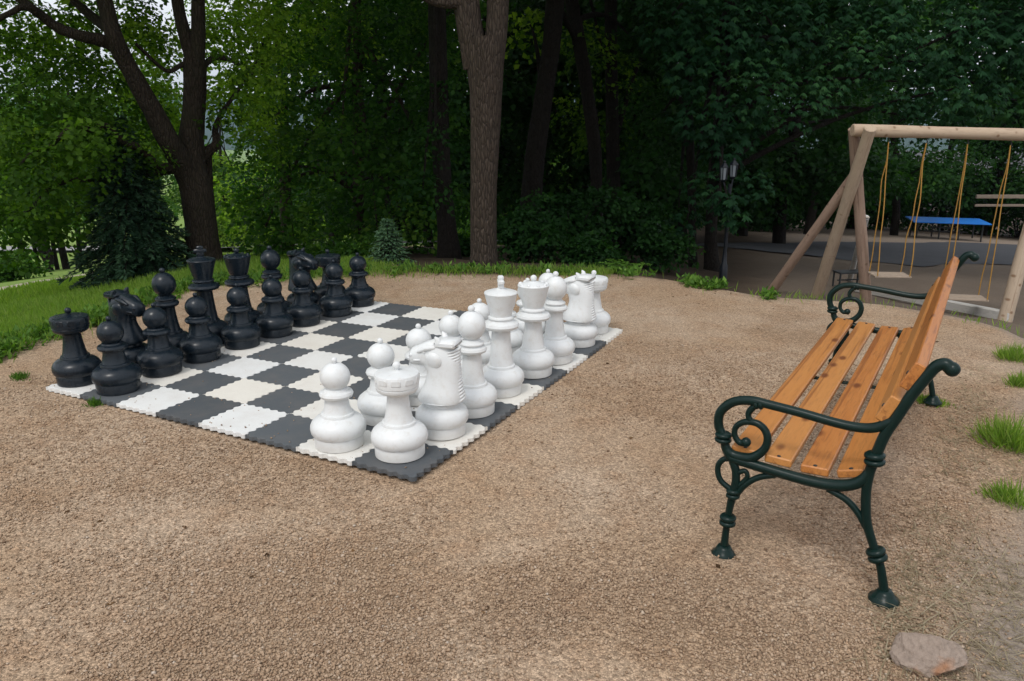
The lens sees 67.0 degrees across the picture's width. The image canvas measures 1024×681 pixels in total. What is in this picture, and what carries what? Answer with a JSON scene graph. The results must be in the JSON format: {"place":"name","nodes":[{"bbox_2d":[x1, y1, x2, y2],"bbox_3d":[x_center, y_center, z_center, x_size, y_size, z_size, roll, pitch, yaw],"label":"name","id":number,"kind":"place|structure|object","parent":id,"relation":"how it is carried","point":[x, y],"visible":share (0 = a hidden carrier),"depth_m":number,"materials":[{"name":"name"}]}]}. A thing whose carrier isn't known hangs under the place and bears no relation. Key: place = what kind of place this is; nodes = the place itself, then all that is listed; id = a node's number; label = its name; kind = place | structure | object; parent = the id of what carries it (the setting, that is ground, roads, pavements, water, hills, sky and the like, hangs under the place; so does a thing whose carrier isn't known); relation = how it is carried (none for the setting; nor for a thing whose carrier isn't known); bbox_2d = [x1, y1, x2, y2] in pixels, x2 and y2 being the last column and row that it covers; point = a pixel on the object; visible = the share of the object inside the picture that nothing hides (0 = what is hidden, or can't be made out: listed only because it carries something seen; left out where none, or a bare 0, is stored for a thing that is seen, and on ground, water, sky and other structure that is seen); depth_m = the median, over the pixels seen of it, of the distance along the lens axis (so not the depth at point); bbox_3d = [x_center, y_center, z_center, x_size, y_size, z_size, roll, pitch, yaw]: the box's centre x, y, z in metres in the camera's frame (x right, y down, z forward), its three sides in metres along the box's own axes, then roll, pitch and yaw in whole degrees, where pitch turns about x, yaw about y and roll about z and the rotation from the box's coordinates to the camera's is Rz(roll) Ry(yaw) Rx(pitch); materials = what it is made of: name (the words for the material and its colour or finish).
{"place":"outdoors","nodes":[
{"label":"outdoors","id":0,"kind":"place"},
{"bbox_2d":[0,0,1020,101],"label":"sky","id":1,"kind":"structure","parent":0,"point":[167,8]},
{"bbox_2d":[0,150,1023,680],"bbox_3d":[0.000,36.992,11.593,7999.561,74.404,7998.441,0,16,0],"label":"ground","id":2,"kind":"structure","parent":0,"point":[650,308],"depth_m":3.35,"materials":[{"name":"soil"}]},
{"bbox_2d":[0,246,53,282],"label":"shrub","id":3,"kind":"object","parent":2,"relation":"on","point":[6,275],"visible":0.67,"depth_m":22.17,"materials":[{"name":"green plant"}]},
{"bbox_2d":[0,63,65,264],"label":"forest tree","id":4,"kind":"object","parent":2,"relation":"on","point":[17,83],"visible":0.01,"depth_m":48.51,"materials":[{"name":"green plant"}]},
{"bbox_2d":[0,92,98,271],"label":"grove tree","id":5,"kind":"object","parent":2,"relation":"on","point":[36,116],"visible":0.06,"depth_m":28.55,"materials":[{"name":"green plant"}]},
{"bbox_2d":[1,86,115,268],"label":"grove tree","id":6,"kind":"object","parent":2,"relation":"on","point":[67,185],"visible":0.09,"depth_m":28.59,"materials":[{"name":"green plant"}]},
{"bbox_2d":[18,88,182,254],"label":"forest tree","id":7,"kind":"object","parent":2,"relation":"on","point":[174,207],"depth_m":45.11,"materials":[{"name":"green plant"}]},
{"bbox_2d":[56,113,195,291],"bbox_3d":[-4.628,-1.474,9.309,2.039,2.429,2.066,0,16,0],"label":"spruce tree","id":8,"kind":"object","parent":2,"relation":"on","point":[145,247],"visible":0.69,"depth_m":9.12,"materials":[{"name":"green plant"}]},
{"bbox_2d":[0,0,322,278],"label":"forked tree","id":9,"kind":"object","parent":2,"relation":"on","point":[186,152],"visible":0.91,"depth_m":9.10,"materials":[{"name":"green plant"}]},
{"bbox_2d":[109,52,213,232],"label":"forest tree","id":10,"kind":"object","parent":2,"relation":"on","point":[177,199],"visible":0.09,"depth_m":57.21,"materials":[{"name":"green plant"}]},
{"bbox_2d":[0,251,400,342],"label":"lawn grass","id":11,"kind":"structure","parent":2,"relation":"on","point":[33,302],"depth_m":8.28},
{"bbox_2d":[180,83,255,250],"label":"forest tree","id":12,"kind":"object","parent":2,"relation":"on","point":[217,163],"visible":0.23,"depth_m":60.20,"materials":[{"name":"green plant"}]},
{"bbox_2d":[213,164,325,248],"bbox_3d":[-12.735,-6.786,39.268,6.917,5.473,4.967,0,16,0],"label":"roadside tree","id":13,"kind":"object","parent":2,"relation":"on","point":[219,195],"visible":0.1,"depth_m":38.94,"materials":[{"name":"green plant"}]},
{"bbox_2d":[166,0,384,253],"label":"lime tree","id":14,"kind":"object","parent":2,"relation":"on","point":[210,13],"visible":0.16,"depth_m":14.86,"materials":[{"name":"green plant"}]},
{"bbox_2d":[216,0,403,245],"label":"forest tree","id":15,"kind":"object","parent":2,"relation":"on","point":[241,177],"visible":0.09,"depth_m":25.27,"materials":[{"name":"green plant"}]},
{"bbox_2d":[46,301,622,481],"bbox_3d":[-1.005,0.110,5.294,2.754,0.025,2.848,8,18,25],"label":"chess board","id":16,"kind":"object","parent":2,"relation":"on","point":[297,360],"visible":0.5,"depth_m":4.66,"materials":[{"name":"multicoloured plastic"}]},
{"bbox_2d":[48,307,101,387],"bbox_3d":[-2.664,0.027,4.698,0.274,0.469,0.274,1,16,2],"label":"chess rook","id":17,"kind":"object","parent":16,"relation":"on","point":[76,363],"visible":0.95,"depth_m":4.64,"materials":[{"name":"black plastic"}]},
{"bbox_2d":[91,316,141,395],"bbox_3d":[-2.349,0.076,4.558,0.274,0.454,0.274,-1,16,-2],"label":"chess pawn","id":18,"kind":"object","parent":16,"relation":"on","point":[116,372],"visible":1,"depth_m":4.50,"materials":[{"name":"black plastic"}]},
{"bbox_2d":[103,287,146,363],"bbox_3d":[-2.458,-0.074,4.941,0.294,0.528,0.274,7,18,23],"label":"chess knight","id":19,"kind":"object","parent":16,"relation":"on","point":[126,308],"visible":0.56,"depth_m":4.87,"materials":[{"name":"black plastic"}]},
{"bbox_2d":[137,303,183,377],"bbox_3d":[-2.234,-0.017,4.875,0.274,0.454,0.274,-9,19,-29],"label":"chess pawn","id":20,"kind":"object","parent":16,"relation":"on","point":[160,355],"visible":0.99,"depth_m":4.82,"materials":[{"name":"black plastic"}]},
{"bbox_2d":[151,268,187,347],"bbox_3d":[-2.324,-0.194,5.214,0.274,0.604,0.274,-8,18,-25],"label":"chess bishop","id":21,"kind":"object","parent":16,"relation":"on","point":[163,283],"visible":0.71,"depth_m":5.15,"materials":[{"name":"black plastic"}]},
{"bbox_2d":[179,292,222,362],"bbox_3d":[-2.090,-0.099,5.157,0.274,0.454,0.274,14,21,39],"label":"chess pawn","id":22,"kind":"object","parent":16,"relation":"on","point":[200,342],"visible":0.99,"depth_m":5.10,"materials":[{"name":"black plastic"}]},
{"bbox_2d":[186,246,226,342],"bbox_3d":[-2.179,-0.323,5.486,0.274,0.699,0.274,-5,17,-17],"label":"chess king","id":23,"kind":"object","parent":16,"relation":"on","point":[204,285],"visible":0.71,"depth_m":5.40,"materials":[{"name":"black plastic"}]},
{"bbox_2d":[221,283,260,349],"bbox_3d":[-1.919,-0.183,5.442,0.274,0.454,0.274,0,16,0],"label":"chess pawn","id":24,"kind":"object","parent":16,"relation":"on","point":[240,330],"visible":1,"depth_m":5.38,"materials":[{"name":"black plastic"}]},
{"bbox_2d":[223,248,260,323],"bbox_3d":[-2.032,-0.377,5.785,0.274,0.636,0.274,9,19,28],"label":"chess queen","id":25,"kind":"object","parent":16,"relation":"on","point":[237,264],"visible":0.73,"depth_m":5.69,"materials":[{"name":"black plastic"}]},
{"bbox_2d":[257,245,290,313],"bbox_3d":[-1.885,-0.448,6.086,0.274,0.604,0.274,-6,17,-19],"label":"chess bishop","id":26,"kind":"object","parent":16,"relation":"on","point":[270,260],"visible":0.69,"depth_m":6.00,"materials":[{"name":"black plastic"}]},
{"bbox_2d":[256,274,293,337],"bbox_3d":[-1.768,-0.266,5.728,0.274,0.454,0.274,-2,16,-8],"label":"chess pawn","id":27,"kind":"object","parent":16,"relation":"on","point":[274,319],"visible":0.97,"depth_m":5.67,"materials":[{"name":"black plastic"}]},
{"bbox_2d":[286,248,319,304],"bbox_3d":[-1.728,-0.499,6.395,0.294,0.528,0.274,7,18,23],"label":"chess knight","id":28,"kind":"object","parent":16,"relation":"on","point":[304,260],"visible":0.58,"depth_m":6.32,"materials":[{"name":"black plastic"}]},
{"bbox_2d":[286,266,321,326],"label":"chess pawn","id":29,"kind":"object","parent":16,"relation":"on","point":[303,309],"visible":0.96,"depth_m":5.96,"materials":[{"name":"black plastic"}]},
{"bbox_2d":[314,249,345,297],"bbox_3d":[-1.589,-0.562,6.715,0.274,0.469,0.274,-13,21,-38],"label":"chess rook","id":30,"kind":"object","parent":16,"relation":"on","point":[325,259],"visible":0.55,"depth_m":6.63,"materials":[{"name":"black plastic"}]},
{"bbox_2d":[319,259,352,316],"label":"chess pawn","id":31,"kind":"object","parent":16,"relation":"on","point":[336,300],"visible":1,"depth_m":6.25,"materials":[{"name":"black plastic"}]},
{"bbox_2d":[310,357,366,452],"bbox_3d":[-0.860,0.298,3.796,0.274,0.454,0.274,-6,17,-19],"label":"chess pawn","id":32,"kind":"object","parent":16,"relation":"on","point":[338,424],"visible":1,"depth_m":3.74,"materials":[{"name":"white plastic"}]},
{"bbox_2d":[344,252,375,306],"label":"chess pawn","id":33,"kind":"object","parent":16,"relation":"on","point":[359,291],"visible":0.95,"depth_m":6.57,"materials":[{"name":"black plastic"}]},
{"bbox_2d":[357,338,394,425],"bbox_3d":[-0.693,0.205,4.117,0.274,0.454,0.274,-1,16,-4],"label":"chess pawn","id":34,"kind":"object","parent":16,"relation":"on","point":[371,402],"visible":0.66,"depth_m":4.04,"materials":[{"name":"white plastic"}]},
{"bbox_2d":[371,361,427,462],"bbox_3d":[-0.542,0.323,3.686,0.274,0.469,0.274,-1,16,-5],"label":"chess rook","id":35,"kind":"object","parent":16,"relation":"on","point":[399,432],"visible":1,"depth_m":3.63,"materials":[{"name":"white plastic"}]},
{"bbox_2d":[404,323,431,405],"bbox_3d":[-0.526,0.123,4.397,0.274,0.454,0.274,6,17,21],"label":"chess pawn","id":36,"kind":"object","parent":16,"relation":"on","point":[418,335],"visible":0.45,"depth_m":4.32,"materials":[{"name":"white plastic"}]},
{"bbox_2d":[409,331,468,440],"bbox_3d":[-0.369,0.220,3.934,0.294,0.528,0.274,5,17,16],"label":"chess knight","id":37,"kind":"object","parent":16,"relation":"on","point":[442,414],"visible":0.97,"depth_m":3.86,"materials":[{"name":"white plastic"}]},
{"bbox_2d":[439,310,463,368],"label":"chess pawn","id":38,"kind":"object","parent":16,"relation":"on","point":[448,323],"visible":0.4,"depth_m":4.60,"materials":[{"name":"white plastic"}]},
{"bbox_2d":[457,305,496,418],"bbox_3d":[-0.217,0.102,4.202,0.274,0.604,0.274,-11,20,-34],"label":"chess bishop","id":39,"kind":"object","parent":16,"relation":"on","point":[480,395],"visible":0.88,"depth_m":4.15,"materials":[{"name":"white plastic"}]},
{"bbox_2d":[472,298,490,366],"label":"chess pawn","id":40,"kind":"object","parent":16,"relation":"on","point":[481,308],"visible":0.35,"depth_m":4.92,"materials":[{"name":"white plastic"}]},
{"bbox_2d":[483,275,523,397],"bbox_3d":[-0.064,-0.032,4.492,0.274,0.699,0.274,-2,16,-6],"label":"chess king","id":41,"kind":"object","parent":16,"relation":"on","point":[503,374],"visible":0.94,"depth_m":4.44,"materials":[{"name":"white plastic"}]},
{"bbox_2d":[489,305,522,353],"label":"chess pawn","id":42,"kind":"object","parent":16,"relation":"on","point":[516,338],"visible":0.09,"depth_m":5.25,"materials":[{"name":"white plastic"}]},
{"bbox_2d":[512,275,554,378],"bbox_3d":[0.132,-0.097,4.826,0.274,0.636,0.274,-8,18,-26],"label":"chess queen","id":43,"kind":"object","parent":16,"relation":"on","point":[533,356],"visible":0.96,"depth_m":4.77,"materials":[{"name":"white plastic"}]},
{"bbox_2d":[543,271,574,364],"bbox_3d":[0.283,-0.159,5.096,0.274,0.604,0.274,-2,16,-8],"label":"chess bishop","id":44,"kind":"object","parent":16,"relation":"on","point":[559,344],"visible":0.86,"depth_m":5.04,"materials":[{"name":"white plastic"}]},
{"bbox_2d":[563,270,597,347],"bbox_3d":[0.467,-0.232,5.482,0.294,0.528,0.274,9,18,27],"label":"chess knight","id":45,"kind":"object","parent":16,"relation":"on","point":[580,327],"visible":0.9,"depth_m":5.40,"materials":[{"name":"white plastic"}]},
{"bbox_2d":[590,270,610,334],"bbox_3d":[0.609,-0.297,5.810,0.274,0.469,0.274,3,17,12],"label":"chess rook","id":46,"kind":"object","parent":16,"relation":"on","point":[601,322],"visible":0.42,"depth_m":5.75,"materials":[{"name":"white plastic"}]},
{"bbox_2d":[212,0,486,258],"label":"linden tree","id":47,"kind":"object","parent":2,"relation":"on","point":[359,159],"visible":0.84,"depth_m":12.71,"materials":[{"name":"green plant"}]},
{"bbox_2d":[315,232,400,258],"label":"shrub","id":48,"kind":"object","parent":2,"relation":"on","point":[351,248],"visible":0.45,"depth_m":10.48,"materials":[{"name":"green plant"}]},
{"bbox_2d":[254,0,470,245],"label":"forest tree","id":49,"kind":"object","parent":2,"relation":"on","point":[365,178],"visible":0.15,"depth_m":20.17,"materials":[{"name":"green plant"}]},
{"bbox_2d":[0,258,781,362],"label":"rim weeds","id":50,"kind":"object","parent":2,"relation":"on","point":[695,280],"visible":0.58,"depth_m":7.46,"materials":[{"name":"green plant"}]},
{"bbox_2d":[365,218,416,264],"bbox_3d":[-1.438,-1.125,9.055,0.627,0.623,0.589,11,20,34],"label":"young spruce","id":51,"kind":"object","parent":2,"relation":"on","point":[391,249],"visible":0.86,"depth_m":8.99,"materials":[{"name":"green plant"}]},
{"bbox_2d":[388,4,470,258],"bbox_3d":[-1.241,-5.174,10.911,5.268,8.211,4.838,0,16,0],"label":"shaded tree","id":52,"kind":"object","parent":2,"relation":"on","point":[448,244],"visible":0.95,"depth_m":11.15,"materials":[{"name":"green plant"}]},
{"bbox_2d":[364,1,510,246],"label":"forest tree","id":53,"kind":"object","parent":2,"relation":"on","point":[459,227],"depth_m":27.64,"materials":[{"name":"green plant"}]},
{"bbox_2d":[422,0,508,268],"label":"straight tree","id":54,"kind":"object","parent":2,"relation":"on","point":[483,56],"visible":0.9,"depth_m":8.05,"materials":[{"name":"brown plant"}]},
{"bbox_2d":[347,0,604,219],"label":"forest tree","id":55,"kind":"object","parent":2,"relation":"on","point":[515,97],"visible":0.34,"depth_m":18.59,"materials":[{"name":"green plant"}]},
{"bbox_2d":[9,273,966,680],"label":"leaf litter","id":56,"kind":"object","parent":2,"relation":"on","point":[509,431],"visible":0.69,"depth_m":3.22,"materials":[{"name":"brown plant"}]},
{"bbox_2d":[457,124,573,244],"bbox_3d":[-0.307,-11.187,36.757,6.888,14.118,7.498,0,16,0],"label":"forest tree","id":57,"kind":"object","parent":2,"relation":"on","point":[511,206],"visible":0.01,"depth_m":37.01,"materials":[{"name":"green plant"}]},
{"bbox_2d":[458,2,600,233],"bbox_3d":[1.007,-8.918,24.646,6.700,12.122,6.818,0,16,0],"label":"forest tree","id":58,"kind":"object","parent":2,"relation":"on","point":[516,142],"visible":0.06,"depth_m":26.22,"materials":[{"name":"green plant"}]},
{"bbox_2d":[497,206,573,263],"bbox_3d":[0.163,-1.296,10.250,1.364,0.993,1.446,0,16,0],"label":"shrub","id":59,"kind":"object","parent":2,"relation":"on","point":[522,241],"visible":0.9,"depth_m":10.06,"materials":[{"name":"green plant"}]},
{"bbox_2d":[512,188,621,260],"bbox_3d":[0.611,-1.694,11.222,1.740,1.031,1.578,-11,20,-34],"label":"shrub","id":60,"kind":"object","parent":2,"relation":"on","point":[565,217],"visible":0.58,"depth_m":11.03,"materials":[{"name":"green plant"}]},
{"bbox_2d":[505,0,644,255],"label":"leaning tree","id":61,"kind":"object","parent":2,"relation":"on","point":[551,34],"visible":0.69,"depth_m":13.56,"materials":[{"name":"green plant"}]},
{"bbox_2d":[548,231,630,267],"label":"shrub","id":62,"kind":"object","parent":2,"relation":"on","point":[587,250],"visible":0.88,"depth_m":9.77,"materials":[{"name":"green plant"}]},
{"bbox_2d":[504,0,729,230],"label":"forest tree","id":63,"kind":"object","parent":2,"relation":"on","point":[525,5],"visible":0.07,"depth_m":19.94,"materials":[{"name":"green plant"}]},
{"bbox_2d":[561,182,674,262],"bbox_3d":[1.594,-1.736,11.548,1.867,1.264,1.469,0,16,0],"label":"shrub","id":64,"kind":"object","parent":2,"relation":"on","point":[634,214],"visible":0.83,"depth_m":11.28,"materials":[{"name":"green plant"}]},
{"bbox_2d":[565,0,676,240],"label":"slender tree","id":65,"kind":"object","parent":2,"relation":"on","point":[576,18],"visible":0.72,"depth_m":14.39,"materials":[{"name":"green plant"}]},
{"bbox_2d":[503,0,745,249],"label":"forest tree","id":66,"kind":"object","parent":2,"relation":"on","point":[649,73],"visible":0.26,"depth_m":18.14,"materials":[{"name":"green plant"}]},
{"bbox_2d":[601,0,708,247],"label":"tree","id":67,"kind":"object","parent":2,"relation":"on","point":[612,167],"visible":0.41,"depth_m":15.49,"materials":[{"name":"green plant"}]},
{"bbox_2d":[617,227,705,272],"bbox_3d":[2.170,-1.322,11.508,1.225,0.735,1.161,-4,17,-14],"label":"shrub","id":68,"kind":"object","parent":2,"relation":"on","point":[666,248],"visible":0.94,"depth_m":11.26,"materials":[{"name":"green plant"}]},
{"bbox_2d":[623,47,700,267],"bbox_3d":[2.691,-3.244,13.684,1.450,3.889,1.630,0,16,0],"label":"forest tree","id":69,"kind":"object","parent":2,"relation":"on","point":[689,166],"visible":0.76,"depth_m":13.52,"materials":[{"name":"green plant"}]},
{"bbox_2d":[597,0,791,240],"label":"forest tree","id":70,"kind":"object","parent":2,"relation":"on","point":[763,160],"visible":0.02,"depth_m":21.10,"materials":[{"name":"green plant"}]},
{"bbox_2d":[719,158,738,280],"bbox_3d":[3.183,-1.781,11.564,0.274,1.852,0.119,0,16,0],"label":"lamp post","id":71,"kind":"object","parent":2,"relation":"on","point":[724,168],"visible":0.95,"depth_m":11.40,"materials":[{"name":"black metal"}]},
{"bbox_2d":[697,179,810,231],"bbox_3d":[9.528,-6.068,31.513,5.732,4.142,2.855,0,16,0],"label":"shrub","id":72,"kind":"object","parent":2,"relation":"on","point":[764,227],"visible":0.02,"depth_m":31.08,"materials":[{"name":"green plant"}]},
{"bbox_2d":[686,1,836,235],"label":"forest tree","id":73,"kind":"object","parent":2,"relation":"on","point":[743,231],"visible":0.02,"depth_m":26.18,"materials":[{"name":"green plant"}]},
{"bbox_2d":[750,182,826,230],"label":"shrub","id":74,"kind":"object","parent":2,"relation":"on","point":[794,224],"visible":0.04,"depth_m":33.26,"materials":[{"name":"green plant"}]},
{"bbox_2d":[695,0,920,243],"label":"forest tree","id":75,"kind":"object","parent":2,"relation":"on","point":[789,166],"visible":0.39,"depth_m":21.57,"materials":[{"name":"green plant"}]},
{"bbox_2d":[617,0,1023,271],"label":"chestnut tree","id":76,"kind":"object","parent":2,"relation":"on","point":[1006,28],"visible":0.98,"depth_m":11.99,"materials":[{"name":"green plant"}]},
{"bbox_2d":[711,251,979,608],"bbox_3d":[1.631,0.163,3.573,0.746,0.900,2.300,10,19,30],"label":"garden bench","id":77,"kind":"object","parent":2,"relation":"on","point":[910,370],"visible":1,"depth_m":2.87,"materials":[{"name":"green paint"}]},
{"bbox_2d":[768,0,929,233],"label":"forest tree","id":78,"kind":"object","parent":2,"relation":"on","point":[811,218],"visible":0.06,"depth_m":27.47,"materials":[{"name":"green plant"}]},
{"bbox_2d":[697,241,1016,266],"bbox_3d":[14.582,-2.683,23.639,19.444,1.985,6.930,-9,19,-29],"label":"asphalt court","id":79,"kind":"object","parent":2,"relation":"on","point":[930,253],"visible":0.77,"depth_m":21.40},
{"bbox_2d":[849,155,927,229],"bbox_3d":[18.332,-7.117,38.042,3.889,3.892,5.584,11,19,32],"label":"shrub","id":80,"kind":"object","parent":2,"relation":"on","point":[873,219],"visible":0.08,"depth_m":37.27,"materials":[{"name":"green plant"}]},
{"bbox_2d":[767,124,1023,322],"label":"swing set","id":81,"kind":"object","parent":2,"relation":"on","point":[848,194],"visible":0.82,"depth_m":9.05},
{"bbox_2d":[867,137,927,277],"bbox_3d":[4.467,-1.536,8.927,0.454,1.604,0.293,2,16,6],"label":"swing","id":82,"kind":"object","parent":81,"relation":"hanging from","point":[878,274],"visible":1,"depth_m":8.97,"materials":[{"name":"yellow wood"}]},
{"bbox_2d":[945,139,1011,301],"bbox_3d":[5.391,-1.393,8.968,0.502,1.857,0.293,3,17,12],"label":"swing","id":83,"kind":"object","parent":81,"relation":"hanging from","point":[964,297],"visible":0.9,"depth_m":8.99,"materials":[{"name":"yellow wood"}]},
{"bbox_2d":[841,0,954,228],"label":"forest tree","id":84,"kind":"object","parent":2,"relation":"on","point":[903,141],"visible":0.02,"depth_m":35.97,"materials":[{"name":"green plant"}]},
{"bbox_2d":[825,0,1011,235],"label":"forest tree","id":85,"kind":"object","parent":2,"relation":"on","point":[930,169],"visible":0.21,"depth_m":29.73,"materials":[{"name":"green plant"}]},
{"bbox_2d":[870,164,977,230],"bbox_3d":[20.343,-6.860,38.739,5.186,4.065,4.868,-6,17,-19],"label":"shrub","id":86,"kind":"object","parent":2,"relation":"on","point":[923,212],"visible":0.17,"depth_m":39.18,"materials":[{"name":"green plant"}]},
{"bbox_2d":[889,632,967,677],"bbox_3d":[1.264,0.964,2.349,0.218,0.183,0.154,4,17,14],"label":"rock","id":87,"kind":"object","parent":2,"relation":"on","point":[928,655],"visible":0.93,"depth_m":2.30,"materials":[{"name":"stone"}]},
{"bbox_2d":[835,364,1023,680],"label":"gravel","id":88,"kind":"object","parent":2,"relation":"on","point":[968,561],"visible":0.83,"depth_m":2.70,"materials":[{"name":"gravel"}]},
{"bbox_2d":[853,290,1008,320],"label":"border beam","id":89,"kind":"structure","parent":2,"relation":"on","point":[980,311],"depth_m":9.63,"materials":[{"name":"brown wood"}]},
{"bbox_2d":[905,216,991,241],"bbox_3d":[17.377,-4.446,30.996,2.740,0.765,1.750,5,17,15],"label":"table tennis","id":90,"kind":"object","parent":2,"relation":"on","point":[966,221],"visible":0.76,"depth_m":30.74,"materials":[{"name":"metal"}]},
{"bbox_2d":[904,0,1023,230],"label":"forest tree","id":91,"kind":"object","parent":2,"relation":"on","point":[972,9],"visible":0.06,"depth_m":37.11,"materials":[{"name":"green plant"}]},
{"bbox_2d":[921,165,1017,233],"bbox_3d":[21.764,-6.785,38.045,4.693,3.644,3.896,0,16,0],"label":"shrub","id":92,"kind":"object","parent":2,"relation":"on","point":[951,209],"visible":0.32,"depth_m":37.45,"materials":[{"name":"green plant"}]},
{"bbox_2d":[922,65,1023,234],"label":"forest tree","id":93,"kind":"object","parent":2,"relation":"on","point":[992,149],"visible":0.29,"depth_m":36.18,"materials":[{"name":"green plant"}]},
{"bbox_2d":[945,163,1023,234],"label":"shrub","id":94,"kind":"object","parent":2,"relation":"on","point":[975,212],"visible":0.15,"depth_m":38.01,"materials":[{"name":"green plant"}]},
{"bbox_2d":[961,176,1023,236],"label":"shrub","id":95,"kind":"object","parent":2,"relation":"on","point":[1016,213],"visible":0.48,"depth_m":37.38,"materials":[{"name":"green plant"}]},
{"bbox_2d":[964,408,1023,460],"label":"grass tuft","id":96,"kind":"object","parent":2,"relation":"on","point":[1005,434],"visible":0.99,"depth_m":3.91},
{"bbox_2d":[971,475,1023,510],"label":"grass tuft","id":97,"kind":"object","parent":2,"relation":"on","point":[1006,494],"visible":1,"depth_m":3.35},
{"bbox_2d":[972,32,1023,203],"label":"forest tree","id":98,"kind":"object","parent":2,"relation":"on","point":[1019,172],"visible":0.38,"depth_m":33.92,"materials":[{"name":"green plant"}]},
{"bbox_2d":[974,195,1023,206],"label":"rail fence","id":99,"kind":"object","parent":2,"relation":"on","point":[1000,197],"visible":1,"depth_m":19.76,"materials":[{"name":"brown wood"}]},
{"bbox_2d":[990,339,1023,364],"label":"grass tuft","id":100,"kind":"object","parent":2,"relation":"on","point":[1012,353],"visible":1,"depth_m":5.28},
{"bbox_2d":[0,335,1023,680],"bbox_3d":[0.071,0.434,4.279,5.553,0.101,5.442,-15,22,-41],"label":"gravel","id":101,"kind":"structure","parent":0,"point":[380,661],"depth_m":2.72,"materials":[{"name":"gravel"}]},
{"bbox_2d":[0,260,1023,362],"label":"edge grass","id":102,"kind":"structure","parent":0,"point":[586,269],"depth_m":8.03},
{"bbox_2d":[10,83,1019,151],"bbox_3d":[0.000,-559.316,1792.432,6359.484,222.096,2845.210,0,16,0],"label":"hills","id":103,"kind":"structure","parent":0,"point":[208,132],"depth_m":1797.99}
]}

